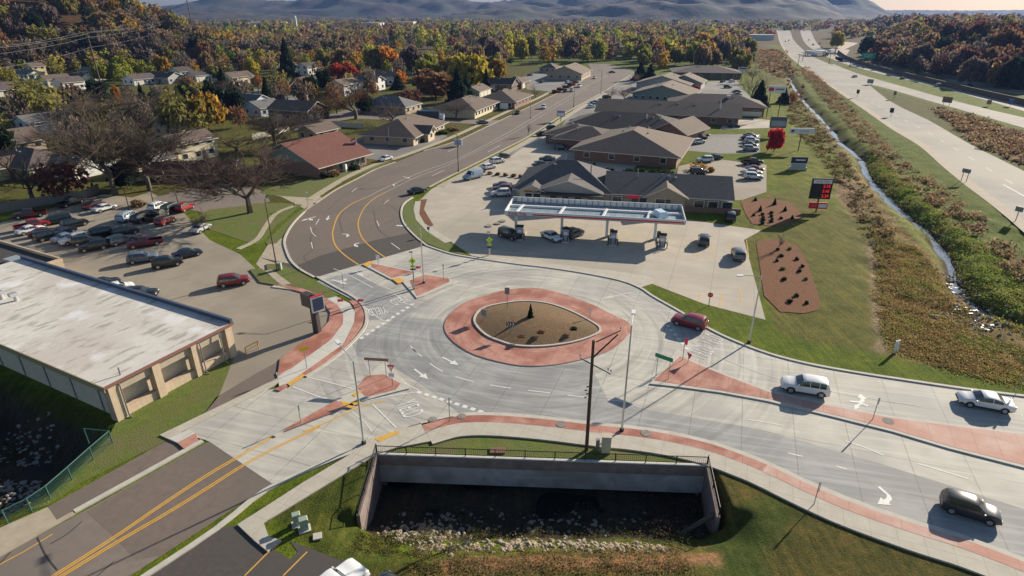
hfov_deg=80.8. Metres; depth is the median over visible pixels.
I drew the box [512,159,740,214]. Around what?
store building
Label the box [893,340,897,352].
marker post
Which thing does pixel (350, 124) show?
wooden fence
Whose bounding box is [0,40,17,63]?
broadleaf tree
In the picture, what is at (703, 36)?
broadleaf tree
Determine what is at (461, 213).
parking lot
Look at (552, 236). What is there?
sedan
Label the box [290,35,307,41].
broadleaf tree
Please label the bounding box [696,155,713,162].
suv
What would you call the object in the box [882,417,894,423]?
manhole cover
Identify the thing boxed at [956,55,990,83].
broadleaf tree
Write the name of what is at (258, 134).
wooden fence
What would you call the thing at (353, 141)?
cupola
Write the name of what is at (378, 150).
parking lot
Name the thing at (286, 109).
house
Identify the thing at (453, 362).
lane arrow
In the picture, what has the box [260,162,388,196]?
lawn
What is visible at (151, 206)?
suv
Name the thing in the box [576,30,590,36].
broadleaf tree
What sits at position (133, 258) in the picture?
suv
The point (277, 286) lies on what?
sidewalk
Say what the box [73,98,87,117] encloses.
thinning tree
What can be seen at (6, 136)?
broadleaf tree
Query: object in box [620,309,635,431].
street lamp
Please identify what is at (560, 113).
pole sign
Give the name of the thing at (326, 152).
funeral hall
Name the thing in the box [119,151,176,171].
house
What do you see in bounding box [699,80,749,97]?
parking lot
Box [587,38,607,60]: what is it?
broadleaf tree
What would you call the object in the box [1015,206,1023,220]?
highway sign
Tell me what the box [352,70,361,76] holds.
thinning tree
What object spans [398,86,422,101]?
thinning tree
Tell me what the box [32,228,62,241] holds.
off road car
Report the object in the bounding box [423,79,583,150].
kerb
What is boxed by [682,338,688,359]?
flagged post
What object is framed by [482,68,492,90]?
conifer tree
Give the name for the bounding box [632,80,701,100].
office building
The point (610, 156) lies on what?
window
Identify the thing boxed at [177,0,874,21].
hills
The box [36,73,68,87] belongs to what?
house
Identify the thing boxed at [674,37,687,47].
broadleaf tree
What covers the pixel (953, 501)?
suv
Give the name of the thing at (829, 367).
kerb
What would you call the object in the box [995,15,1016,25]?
broadleaf tree
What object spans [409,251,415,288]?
crossing sign
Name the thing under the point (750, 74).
bare tree
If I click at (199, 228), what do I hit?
sedan
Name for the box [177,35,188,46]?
thinning tree
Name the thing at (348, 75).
thinning tree
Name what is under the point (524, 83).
house
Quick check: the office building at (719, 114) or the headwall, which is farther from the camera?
the office building at (719, 114)
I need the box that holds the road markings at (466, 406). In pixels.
[293,146,1023,478]
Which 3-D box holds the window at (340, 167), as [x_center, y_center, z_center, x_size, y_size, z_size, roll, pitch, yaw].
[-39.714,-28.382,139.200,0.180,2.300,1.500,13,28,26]
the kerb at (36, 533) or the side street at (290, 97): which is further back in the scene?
the side street at (290, 97)
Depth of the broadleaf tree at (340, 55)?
381.19 m
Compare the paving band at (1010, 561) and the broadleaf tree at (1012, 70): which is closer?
the paving band at (1010, 561)
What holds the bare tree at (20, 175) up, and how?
on the ground at (760, 532)
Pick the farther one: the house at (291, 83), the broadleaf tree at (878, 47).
the broadleaf tree at (878, 47)
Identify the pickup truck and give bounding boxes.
[12,207,47,219]
[12,218,50,229]
[54,196,84,207]
[126,235,163,248]
[320,558,369,575]
[741,157,762,164]
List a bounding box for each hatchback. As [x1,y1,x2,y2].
[112,281,134,286]
[153,216,175,225]
[481,163,496,169]
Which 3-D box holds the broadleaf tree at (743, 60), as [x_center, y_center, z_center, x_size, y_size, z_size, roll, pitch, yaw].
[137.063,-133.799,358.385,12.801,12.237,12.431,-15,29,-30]
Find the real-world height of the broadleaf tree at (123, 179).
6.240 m
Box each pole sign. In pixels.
[342,164,347,171]
[454,139,461,145]
[500,103,507,108]
[557,110,564,116]
[738,67,747,78]
[766,86,785,117]
[769,117,787,128]
[789,157,807,169]
[790,128,814,150]
[808,178,833,211]
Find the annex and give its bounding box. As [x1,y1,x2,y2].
[0,240,64,267]
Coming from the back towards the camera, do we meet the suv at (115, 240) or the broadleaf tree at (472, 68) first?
the broadleaf tree at (472, 68)
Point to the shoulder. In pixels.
(1006, 211)
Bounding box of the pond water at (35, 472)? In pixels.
[0,434,55,516]
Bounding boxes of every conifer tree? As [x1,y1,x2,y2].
[137,82,147,101]
[215,66,228,88]
[261,76,272,97]
[277,37,300,78]
[388,75,404,89]
[445,67,467,102]
[455,76,474,99]
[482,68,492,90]
[527,304,533,317]
[630,62,644,80]
[641,64,655,79]
[751,79,770,106]
[775,88,788,103]
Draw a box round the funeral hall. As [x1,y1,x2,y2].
[251,131,373,177]
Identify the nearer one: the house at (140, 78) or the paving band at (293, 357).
the paving band at (293, 357)
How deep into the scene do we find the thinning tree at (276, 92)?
233.16 m
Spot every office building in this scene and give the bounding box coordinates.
[357,114,448,145]
[429,95,499,118]
[482,88,532,109]
[542,122,694,168]
[547,62,591,79]
[564,111,709,137]
[594,98,742,125]
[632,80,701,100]
[635,72,707,89]
[667,93,767,116]
[669,65,743,78]
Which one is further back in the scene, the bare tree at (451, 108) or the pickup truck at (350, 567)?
the bare tree at (451, 108)
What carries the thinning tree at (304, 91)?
on the ground at (760, 532)
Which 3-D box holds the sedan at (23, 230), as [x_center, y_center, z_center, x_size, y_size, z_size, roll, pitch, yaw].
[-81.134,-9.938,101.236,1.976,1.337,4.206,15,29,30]
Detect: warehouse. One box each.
[394,21,416,23]
[740,34,773,39]
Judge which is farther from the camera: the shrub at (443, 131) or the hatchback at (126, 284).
the shrub at (443, 131)
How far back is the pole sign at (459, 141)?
165.89 m
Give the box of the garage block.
[471,83,491,96]
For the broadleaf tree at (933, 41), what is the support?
on the ground at (760, 532)
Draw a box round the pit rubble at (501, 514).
[382,507,704,538]
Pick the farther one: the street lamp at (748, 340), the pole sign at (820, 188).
the pole sign at (820, 188)
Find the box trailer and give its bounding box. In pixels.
[416,110,444,120]
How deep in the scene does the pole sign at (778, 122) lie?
178.49 m
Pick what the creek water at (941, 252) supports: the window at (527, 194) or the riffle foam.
the riffle foam
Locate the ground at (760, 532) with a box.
[0,0,1023,575]
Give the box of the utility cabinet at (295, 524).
[291,511,299,529]
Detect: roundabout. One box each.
[183,246,1023,523]
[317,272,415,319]
[352,318,471,386]
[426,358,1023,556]
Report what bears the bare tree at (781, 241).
on the mulch bed at (778, 291)
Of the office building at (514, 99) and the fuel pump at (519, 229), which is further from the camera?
the office building at (514, 99)
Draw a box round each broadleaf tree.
[0,28,8,41]
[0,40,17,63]
[0,125,16,151]
[21,10,44,35]
[33,1,61,25]
[55,0,79,15]
[75,35,96,51]
[83,78,111,103]
[89,27,111,38]
[89,62,112,80]
[91,34,115,56]
[96,18,118,35]
[105,161,140,188]
[108,55,133,76]
[109,85,121,101]
[111,0,135,8]
[142,28,161,40]
[150,54,172,71]
[160,13,184,34]
[167,42,187,60]
[173,80,196,99]
[186,36,200,49]
[187,90,227,130]
[188,39,213,60]
[192,29,210,39]
[196,51,214,69]
[197,79,223,99]
[205,64,217,78]
[221,87,246,110]
[239,39,258,53]
[242,56,260,75]
[250,75,261,85]
[257,36,271,45]
[268,41,280,51]
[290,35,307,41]
[302,41,319,54]
[302,74,319,94]
[314,48,329,68]
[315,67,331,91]
[328,62,359,80]
[331,47,348,64]
[333,33,349,41]
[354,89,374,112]
[362,45,383,70]
[375,46,398,70]
[395,69,407,82]
[398,44,423,73]
[410,67,451,97]
[413,57,426,75]
[422,51,437,62]
[423,60,439,72]
[438,56,451,71]
[446,52,494,85]
[451,43,464,54]
[456,45,469,54]
[471,45,486,57]
[475,32,491,47]
[484,39,501,57]
[485,30,495,37]
[486,52,506,76]
[488,58,507,77]
[496,42,506,50]
[502,32,514,42]
[505,40,516,55]
[513,37,529,60]
[526,34,540,57]
[560,36,579,60]
[575,34,586,54]
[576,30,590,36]
[582,39,595,50]
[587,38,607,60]
[630,35,644,50]
[637,42,652,56]
[637,46,652,65]
[643,29,655,38]
[643,34,656,44]
[650,42,665,55]
[652,36,665,54]
[663,38,672,51]
[667,45,685,63]
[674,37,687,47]
[683,41,698,62]
[693,32,710,43]
[693,43,712,64]
[706,35,719,46]
[709,46,723,64]
[716,37,731,58]
[728,46,746,63]
[731,54,752,69]
[741,36,758,52]
[766,127,784,151]
[829,31,845,46]
[857,34,876,58]
[867,39,893,62]
[892,38,908,46]
[906,42,937,67]
[915,32,940,46]
[918,39,937,47]
[935,35,956,50]
[939,21,963,38]
[944,43,962,52]
[949,45,982,73]
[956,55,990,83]
[964,20,987,40]
[978,45,1000,79]
[986,60,1006,86]
[987,24,1023,49]
[988,55,1011,84]
[989,52,1011,59]
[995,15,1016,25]
[995,55,1023,88]
[996,21,1019,32]
[999,44,1021,55]
[1010,57,1023,88]
[1012,45,1023,57]
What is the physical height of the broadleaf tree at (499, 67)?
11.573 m
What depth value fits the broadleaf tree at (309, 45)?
452.50 m
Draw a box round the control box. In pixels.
[595,432,611,452]
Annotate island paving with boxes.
[281,400,344,430]
[357,374,400,396]
[371,263,412,277]
[410,275,448,295]
[655,356,775,398]
[771,394,1023,464]
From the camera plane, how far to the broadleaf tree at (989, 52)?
320.24 m
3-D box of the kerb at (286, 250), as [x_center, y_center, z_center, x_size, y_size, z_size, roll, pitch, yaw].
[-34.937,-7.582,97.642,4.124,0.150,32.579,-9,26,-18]
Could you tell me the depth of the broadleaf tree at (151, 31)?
412.48 m
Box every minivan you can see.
[45,212,71,225]
[88,225,112,235]
[114,210,136,221]
[159,202,177,212]
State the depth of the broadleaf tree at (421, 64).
323.98 m
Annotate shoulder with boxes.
[776,30,1023,231]
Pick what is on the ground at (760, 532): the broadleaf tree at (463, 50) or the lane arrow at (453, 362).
the broadleaf tree at (463, 50)
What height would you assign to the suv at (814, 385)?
1.691 m
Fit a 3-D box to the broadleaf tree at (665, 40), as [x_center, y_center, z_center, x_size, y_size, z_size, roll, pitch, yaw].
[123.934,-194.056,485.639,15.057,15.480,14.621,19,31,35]
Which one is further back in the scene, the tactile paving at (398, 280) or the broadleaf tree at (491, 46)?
the broadleaf tree at (491, 46)
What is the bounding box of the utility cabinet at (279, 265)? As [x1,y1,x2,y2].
[277,262,281,269]
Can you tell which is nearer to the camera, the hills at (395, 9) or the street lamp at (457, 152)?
the street lamp at (457, 152)
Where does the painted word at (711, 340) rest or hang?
on the roundabout at (238, 429)
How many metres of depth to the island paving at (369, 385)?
59.87 m
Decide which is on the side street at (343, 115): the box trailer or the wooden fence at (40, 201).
the box trailer
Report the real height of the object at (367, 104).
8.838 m
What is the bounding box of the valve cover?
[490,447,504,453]
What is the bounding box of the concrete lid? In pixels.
[313,532,321,540]
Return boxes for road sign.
[299,346,308,367]
[364,357,387,376]
[387,364,394,385]
[481,309,485,315]
[505,288,509,307]
[506,321,513,332]
[655,353,672,377]
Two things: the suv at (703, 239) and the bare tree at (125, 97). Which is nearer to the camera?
the suv at (703, 239)
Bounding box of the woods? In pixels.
[0,0,1023,130]
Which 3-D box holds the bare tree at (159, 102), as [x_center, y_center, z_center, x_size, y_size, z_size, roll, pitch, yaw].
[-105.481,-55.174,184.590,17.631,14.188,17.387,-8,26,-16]
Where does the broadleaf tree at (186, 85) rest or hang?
on the ground at (760, 532)
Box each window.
[208,148,214,153]
[338,163,342,170]
[355,158,359,164]
[360,156,364,163]
[525,192,532,196]
[533,193,540,197]
[584,151,589,157]
[608,154,614,159]
[612,195,621,201]
[633,156,639,161]
[639,197,646,202]
[655,198,665,203]
[659,158,666,163]
[693,200,704,206]
[707,201,718,207]
[721,201,732,208]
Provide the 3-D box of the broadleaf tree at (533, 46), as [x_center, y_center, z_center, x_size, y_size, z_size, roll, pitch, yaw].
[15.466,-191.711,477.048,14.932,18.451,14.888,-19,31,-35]
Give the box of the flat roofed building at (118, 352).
[0,255,236,421]
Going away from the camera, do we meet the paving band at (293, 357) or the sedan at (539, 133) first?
the paving band at (293, 357)
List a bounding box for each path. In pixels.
[0,507,56,551]
[48,440,182,518]
[205,361,278,412]
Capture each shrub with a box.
[129,199,147,207]
[319,172,330,177]
[328,170,340,176]
[348,164,360,169]
[436,129,449,133]
[446,126,458,130]
[635,168,645,171]
[653,168,674,173]
[707,167,714,172]
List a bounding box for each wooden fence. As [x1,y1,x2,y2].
[0,183,99,212]
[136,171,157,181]
[251,127,289,139]
[323,121,363,127]
[364,110,401,114]
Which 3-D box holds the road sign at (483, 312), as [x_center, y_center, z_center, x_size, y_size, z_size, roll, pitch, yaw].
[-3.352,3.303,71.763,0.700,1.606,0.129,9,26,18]
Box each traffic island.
[273,361,409,436]
[362,262,456,298]
[650,349,1023,468]
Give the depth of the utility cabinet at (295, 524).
43.41 m
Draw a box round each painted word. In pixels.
[368,307,387,315]
[390,296,410,304]
[397,399,422,416]
[687,345,713,359]
[700,334,722,345]
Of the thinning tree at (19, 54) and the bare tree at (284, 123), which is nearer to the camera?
the bare tree at (284, 123)
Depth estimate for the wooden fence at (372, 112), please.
218.01 m
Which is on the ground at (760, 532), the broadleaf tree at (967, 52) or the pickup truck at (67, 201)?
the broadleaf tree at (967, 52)
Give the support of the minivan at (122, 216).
on the parking lot at (276, 323)
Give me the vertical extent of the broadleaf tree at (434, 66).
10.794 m
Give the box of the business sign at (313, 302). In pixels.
[300,291,324,333]
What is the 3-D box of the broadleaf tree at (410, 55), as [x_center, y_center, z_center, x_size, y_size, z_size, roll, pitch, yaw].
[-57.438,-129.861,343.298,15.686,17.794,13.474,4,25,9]
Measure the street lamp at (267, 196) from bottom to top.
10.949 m
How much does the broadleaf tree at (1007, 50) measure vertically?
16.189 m
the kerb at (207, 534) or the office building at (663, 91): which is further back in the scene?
the office building at (663, 91)
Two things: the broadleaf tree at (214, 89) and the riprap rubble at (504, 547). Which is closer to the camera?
the riprap rubble at (504, 547)
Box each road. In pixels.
[0,446,250,575]
[87,441,271,559]
[260,233,424,275]
[286,64,633,264]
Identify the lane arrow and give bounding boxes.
[413,369,427,378]
[442,357,457,364]
[598,292,631,299]
[849,394,865,402]
[854,403,867,408]
[878,486,891,504]
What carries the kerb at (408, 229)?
on the ground at (760, 532)
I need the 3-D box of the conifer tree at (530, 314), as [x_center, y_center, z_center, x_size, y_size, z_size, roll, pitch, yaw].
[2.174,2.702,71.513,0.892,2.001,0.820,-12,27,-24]
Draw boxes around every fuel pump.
[515,224,526,240]
[560,226,570,242]
[608,228,617,246]
[657,231,667,249]
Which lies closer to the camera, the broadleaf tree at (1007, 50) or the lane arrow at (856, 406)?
the lane arrow at (856, 406)
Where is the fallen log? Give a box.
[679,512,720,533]
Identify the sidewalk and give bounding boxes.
[160,285,343,440]
[169,430,194,442]
[236,205,294,248]
[237,416,452,551]
[265,269,290,284]
[272,284,337,377]
[277,297,354,385]
[307,92,550,199]
[414,201,451,242]
[426,422,1023,575]
[437,93,608,186]
[476,256,656,286]
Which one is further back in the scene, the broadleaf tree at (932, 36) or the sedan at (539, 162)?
the broadleaf tree at (932, 36)
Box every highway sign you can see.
[942,96,952,104]
[961,168,970,181]
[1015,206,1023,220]
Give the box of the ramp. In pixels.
[835,42,856,61]
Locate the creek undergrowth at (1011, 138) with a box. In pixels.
[752,48,1023,390]
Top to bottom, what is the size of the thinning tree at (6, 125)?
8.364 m
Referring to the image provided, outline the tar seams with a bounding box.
[0,114,551,575]
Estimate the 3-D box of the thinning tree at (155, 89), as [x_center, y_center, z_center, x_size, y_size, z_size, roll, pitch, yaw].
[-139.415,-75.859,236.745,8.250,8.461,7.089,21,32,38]
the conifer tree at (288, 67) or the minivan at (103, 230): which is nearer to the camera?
the minivan at (103, 230)
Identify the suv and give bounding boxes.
[57,231,86,245]
[59,217,89,226]
[71,234,101,246]
[78,238,108,252]
[106,233,135,246]
[109,225,139,234]
[126,250,158,264]
[128,285,159,295]
[129,212,150,223]
[144,209,169,220]
[147,201,166,210]
[151,255,183,269]
[174,202,194,211]
[216,273,249,287]
[489,156,504,163]
[490,187,510,196]
[492,183,511,190]
[546,125,555,129]
[554,143,569,150]
[562,227,584,238]
[670,312,708,330]
[689,167,708,174]
[693,138,705,144]
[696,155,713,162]
[698,134,707,139]
[698,233,710,245]
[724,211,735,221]
[731,247,745,260]
[742,144,758,150]
[743,171,763,179]
[744,136,759,142]
[780,373,830,398]
[939,487,1002,526]
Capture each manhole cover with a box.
[428,417,436,421]
[457,413,465,418]
[556,421,565,426]
[641,430,650,435]
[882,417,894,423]
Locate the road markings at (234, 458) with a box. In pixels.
[0,192,748,575]
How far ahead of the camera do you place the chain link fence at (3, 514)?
47.49 m
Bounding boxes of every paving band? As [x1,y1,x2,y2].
[177,433,197,448]
[274,384,287,390]
[277,285,342,375]
[299,301,363,375]
[422,415,997,561]
[763,465,1023,571]
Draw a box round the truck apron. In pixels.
[444,288,630,365]
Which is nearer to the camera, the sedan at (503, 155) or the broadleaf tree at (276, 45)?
the sedan at (503, 155)
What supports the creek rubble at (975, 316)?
on the ground at (760, 532)
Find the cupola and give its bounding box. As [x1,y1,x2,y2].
[350,138,356,145]
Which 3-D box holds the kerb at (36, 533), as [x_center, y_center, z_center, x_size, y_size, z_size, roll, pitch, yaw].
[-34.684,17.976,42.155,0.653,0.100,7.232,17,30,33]
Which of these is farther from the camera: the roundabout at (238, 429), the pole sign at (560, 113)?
the pole sign at (560, 113)
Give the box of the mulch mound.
[475,301,598,344]
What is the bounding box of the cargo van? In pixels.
[462,168,483,180]
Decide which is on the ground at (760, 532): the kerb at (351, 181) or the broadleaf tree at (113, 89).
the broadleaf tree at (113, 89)
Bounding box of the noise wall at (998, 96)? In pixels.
[837,50,1023,104]
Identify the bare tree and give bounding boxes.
[0,144,85,197]
[21,96,158,195]
[27,123,50,149]
[36,85,142,130]
[79,103,206,190]
[110,89,141,103]
[130,114,306,213]
[133,90,159,118]
[133,114,158,135]
[144,84,187,114]
[184,207,208,231]
[200,128,313,151]
[210,75,234,89]
[237,105,319,145]
[247,71,267,93]
[288,73,315,86]
[290,89,355,118]
[315,76,384,118]
[362,99,418,121]
[430,96,471,119]
[528,84,540,97]
[604,83,618,98]
[616,86,631,98]
[627,74,641,80]
[736,69,775,96]
[739,65,760,82]
[777,233,787,245]
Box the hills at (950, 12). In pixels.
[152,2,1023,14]
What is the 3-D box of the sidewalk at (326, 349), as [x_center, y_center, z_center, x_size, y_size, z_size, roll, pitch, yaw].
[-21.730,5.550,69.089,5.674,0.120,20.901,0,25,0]
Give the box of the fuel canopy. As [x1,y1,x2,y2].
[504,196,685,239]
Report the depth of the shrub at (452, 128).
187.81 m
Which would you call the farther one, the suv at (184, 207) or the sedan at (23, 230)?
the suv at (184, 207)
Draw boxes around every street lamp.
[264,195,278,270]
[334,339,365,444]
[396,225,424,283]
[448,133,458,171]
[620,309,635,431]
[736,274,761,343]
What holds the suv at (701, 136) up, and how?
on the parking lot at (724, 143)
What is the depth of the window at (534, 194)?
115.57 m
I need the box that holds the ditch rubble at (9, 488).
[0,411,59,517]
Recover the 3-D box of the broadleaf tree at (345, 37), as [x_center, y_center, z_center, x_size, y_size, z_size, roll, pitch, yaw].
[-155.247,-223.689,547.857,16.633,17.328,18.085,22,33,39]
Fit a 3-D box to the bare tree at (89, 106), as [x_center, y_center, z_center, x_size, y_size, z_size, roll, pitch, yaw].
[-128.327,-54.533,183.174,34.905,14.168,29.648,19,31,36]
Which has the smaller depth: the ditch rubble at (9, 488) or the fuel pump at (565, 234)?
the ditch rubble at (9, 488)
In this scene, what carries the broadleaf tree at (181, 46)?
on the ground at (760, 532)
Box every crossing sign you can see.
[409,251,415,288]
[487,231,491,254]
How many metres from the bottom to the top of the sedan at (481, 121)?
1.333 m
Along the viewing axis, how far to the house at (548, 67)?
364.76 m
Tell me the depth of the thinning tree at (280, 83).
250.79 m
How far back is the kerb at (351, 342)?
70.19 m
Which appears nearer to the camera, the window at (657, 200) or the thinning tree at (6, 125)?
the window at (657, 200)
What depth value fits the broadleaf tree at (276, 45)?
440.82 m
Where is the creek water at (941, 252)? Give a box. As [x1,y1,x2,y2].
[787,74,988,315]
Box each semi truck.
[804,50,816,56]
[813,50,827,55]
[828,49,835,53]
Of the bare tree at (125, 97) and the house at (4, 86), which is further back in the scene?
the house at (4, 86)
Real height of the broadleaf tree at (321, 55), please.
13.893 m
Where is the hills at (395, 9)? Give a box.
[147,0,898,18]
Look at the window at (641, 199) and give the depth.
112.96 m
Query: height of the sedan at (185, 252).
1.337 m
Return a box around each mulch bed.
[419,199,432,226]
[741,198,800,225]
[756,239,819,312]
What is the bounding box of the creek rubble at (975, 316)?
[918,264,1022,339]
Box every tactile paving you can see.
[287,374,304,385]
[340,401,354,407]
[363,261,372,266]
[375,431,398,441]
[393,278,403,283]
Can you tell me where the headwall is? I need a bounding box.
[377,452,705,494]
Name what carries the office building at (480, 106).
on the ground at (760, 532)
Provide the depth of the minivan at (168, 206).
110.83 m
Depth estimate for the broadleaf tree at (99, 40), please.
384.35 m
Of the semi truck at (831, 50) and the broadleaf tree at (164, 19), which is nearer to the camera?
the broadleaf tree at (164, 19)
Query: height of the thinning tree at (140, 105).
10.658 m
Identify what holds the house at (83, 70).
on the ground at (760, 532)
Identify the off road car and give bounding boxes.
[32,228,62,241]
[498,225,520,240]
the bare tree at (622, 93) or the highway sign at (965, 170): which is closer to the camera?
the highway sign at (965, 170)
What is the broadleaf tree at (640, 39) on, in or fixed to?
on the ground at (760, 532)
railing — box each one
[356,443,376,514]
[376,445,707,463]
[707,455,720,516]
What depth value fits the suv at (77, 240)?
95.35 m
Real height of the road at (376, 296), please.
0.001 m
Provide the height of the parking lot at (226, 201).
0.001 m
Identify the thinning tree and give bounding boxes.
[0,89,34,119]
[0,113,14,128]
[2,15,26,39]
[7,72,70,112]
[8,36,37,60]
[12,3,39,23]
[24,161,93,197]
[52,112,93,150]
[56,82,83,103]
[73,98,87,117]
[93,103,114,129]
[104,36,123,55]
[105,106,141,142]
[122,95,153,124]
[129,31,145,54]
[134,109,151,128]
[141,32,162,51]
[148,84,164,99]
[154,85,215,129]
[170,50,191,66]
[174,75,199,88]
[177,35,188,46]
[190,80,202,90]
[197,24,215,38]
[223,77,251,93]
[228,105,248,127]
[265,70,290,91]
[267,77,287,99]
[275,78,290,94]
[291,80,314,100]
[304,83,319,95]
[319,37,332,49]
[324,80,342,97]
[340,72,356,78]
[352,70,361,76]
[362,66,377,92]
[390,57,406,73]
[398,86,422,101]
[689,162,707,168]
[732,37,746,48]
[789,92,800,101]
[926,49,960,76]
[946,47,961,74]
[971,40,991,53]
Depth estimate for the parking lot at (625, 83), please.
263.83 m
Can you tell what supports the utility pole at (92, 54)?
on the ground at (760, 532)
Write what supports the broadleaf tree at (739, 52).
on the ground at (760, 532)
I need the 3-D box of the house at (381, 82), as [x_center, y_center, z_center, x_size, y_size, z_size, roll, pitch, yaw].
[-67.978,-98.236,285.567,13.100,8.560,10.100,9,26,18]
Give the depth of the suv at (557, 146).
161.43 m
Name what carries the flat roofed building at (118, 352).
on the ground at (760, 532)
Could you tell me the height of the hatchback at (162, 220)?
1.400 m
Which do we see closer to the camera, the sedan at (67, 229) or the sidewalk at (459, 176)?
the sedan at (67, 229)
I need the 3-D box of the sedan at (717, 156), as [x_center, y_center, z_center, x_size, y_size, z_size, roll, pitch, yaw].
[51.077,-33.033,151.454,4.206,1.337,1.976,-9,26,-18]
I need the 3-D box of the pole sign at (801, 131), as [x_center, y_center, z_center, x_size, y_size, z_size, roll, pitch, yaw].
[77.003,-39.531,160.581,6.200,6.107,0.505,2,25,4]
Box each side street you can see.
[223,89,296,99]
[291,109,498,129]
[877,63,1023,94]
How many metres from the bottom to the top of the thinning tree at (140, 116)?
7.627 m
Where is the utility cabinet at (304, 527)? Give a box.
[298,515,310,534]
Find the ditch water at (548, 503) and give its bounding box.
[388,482,704,523]
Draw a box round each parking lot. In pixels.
[0,192,329,394]
[151,184,269,212]
[151,526,371,575]
[356,134,446,159]
[419,135,765,319]
[503,72,636,158]
[522,72,581,91]
[677,159,765,199]
[688,134,759,153]
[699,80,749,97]
[720,118,769,129]
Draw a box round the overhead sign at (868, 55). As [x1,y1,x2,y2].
[861,53,875,64]
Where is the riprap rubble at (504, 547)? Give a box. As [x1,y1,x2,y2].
[375,515,665,556]
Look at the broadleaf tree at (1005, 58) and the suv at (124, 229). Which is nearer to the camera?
the suv at (124, 229)
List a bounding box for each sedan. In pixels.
[13,224,44,235]
[26,227,52,237]
[49,232,69,242]
[52,226,77,231]
[80,200,106,209]
[90,203,116,212]
[98,276,121,281]
[171,247,203,257]
[189,223,211,233]
[377,155,392,161]
[378,570,396,575]
[407,186,427,194]
[476,119,488,123]
[492,181,511,186]
[496,153,510,157]
[531,160,547,165]
[535,131,544,135]
[539,155,555,160]
[540,230,562,241]
[622,168,634,171]
[711,154,723,159]
[727,123,741,127]
[742,141,758,145]
[743,132,758,136]
[743,168,762,173]
[745,165,764,170]
[955,389,1016,414]
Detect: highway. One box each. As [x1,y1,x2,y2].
[778,30,1023,218]
[800,30,1023,110]
[833,64,1023,127]
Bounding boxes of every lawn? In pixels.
[24,358,232,511]
[191,203,300,244]
[249,268,278,284]
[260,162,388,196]
[266,207,306,243]
[266,264,339,297]
[402,200,464,254]
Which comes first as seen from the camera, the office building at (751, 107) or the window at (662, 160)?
the window at (662, 160)
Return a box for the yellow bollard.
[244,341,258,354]
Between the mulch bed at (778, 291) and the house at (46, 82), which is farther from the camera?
the house at (46, 82)
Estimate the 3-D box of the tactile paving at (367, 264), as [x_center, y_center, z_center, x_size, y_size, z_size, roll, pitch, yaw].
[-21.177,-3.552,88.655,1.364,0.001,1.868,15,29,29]
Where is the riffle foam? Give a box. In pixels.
[946,283,992,329]
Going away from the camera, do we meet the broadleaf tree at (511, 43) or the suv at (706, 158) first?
the suv at (706, 158)
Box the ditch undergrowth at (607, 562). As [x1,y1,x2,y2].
[0,435,711,575]
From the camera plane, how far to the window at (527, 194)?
115.83 m
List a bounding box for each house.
[0,81,24,96]
[0,147,51,178]
[0,155,14,180]
[6,126,46,149]
[7,109,80,139]
[8,68,44,79]
[23,62,47,74]
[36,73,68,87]
[48,153,111,179]
[50,76,85,90]
[68,73,93,79]
[77,67,105,80]
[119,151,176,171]
[121,73,155,85]
[146,71,183,83]
[152,116,202,135]
[153,128,218,160]
[167,66,194,77]
[184,70,216,81]
[220,93,268,111]
[224,70,254,84]
[227,63,248,70]
[242,98,274,116]
[265,95,327,122]
[272,79,297,92]
[296,62,319,74]
[296,121,339,138]
[328,74,361,95]
[354,71,385,90]
[360,96,422,114]
[375,67,402,84]
[489,77,519,90]
[512,76,530,88]
[539,63,561,72]
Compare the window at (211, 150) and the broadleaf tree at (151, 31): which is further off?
the broadleaf tree at (151, 31)
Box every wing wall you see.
[356,454,381,530]
[701,466,719,533]
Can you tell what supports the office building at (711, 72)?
on the ground at (760, 532)
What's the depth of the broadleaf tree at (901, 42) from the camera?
426.56 m
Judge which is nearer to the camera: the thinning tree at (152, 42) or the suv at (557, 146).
the suv at (557, 146)
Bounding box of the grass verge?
[387,423,710,469]
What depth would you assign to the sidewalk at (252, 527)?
47.88 m
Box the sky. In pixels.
[139,0,1023,10]
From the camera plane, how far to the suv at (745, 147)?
160.50 m
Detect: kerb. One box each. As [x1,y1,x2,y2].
[0,511,75,556]
[73,439,203,512]
[141,449,353,575]
[283,211,315,277]
[305,276,367,376]
[314,162,394,203]
[400,197,426,244]
[420,412,1023,560]
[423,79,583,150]
[425,245,1023,396]
[428,75,629,186]
[444,302,629,366]
[473,300,600,346]
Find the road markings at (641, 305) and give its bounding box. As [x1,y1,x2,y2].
[323,49,1012,405]
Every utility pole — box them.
[82,30,100,80]
[579,326,621,451]
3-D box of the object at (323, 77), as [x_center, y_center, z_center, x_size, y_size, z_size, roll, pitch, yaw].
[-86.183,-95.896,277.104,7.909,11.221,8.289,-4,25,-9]
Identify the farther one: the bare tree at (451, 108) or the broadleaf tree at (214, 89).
the broadleaf tree at (214, 89)
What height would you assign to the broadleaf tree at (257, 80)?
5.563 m
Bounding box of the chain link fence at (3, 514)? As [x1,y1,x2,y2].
[1,428,112,523]

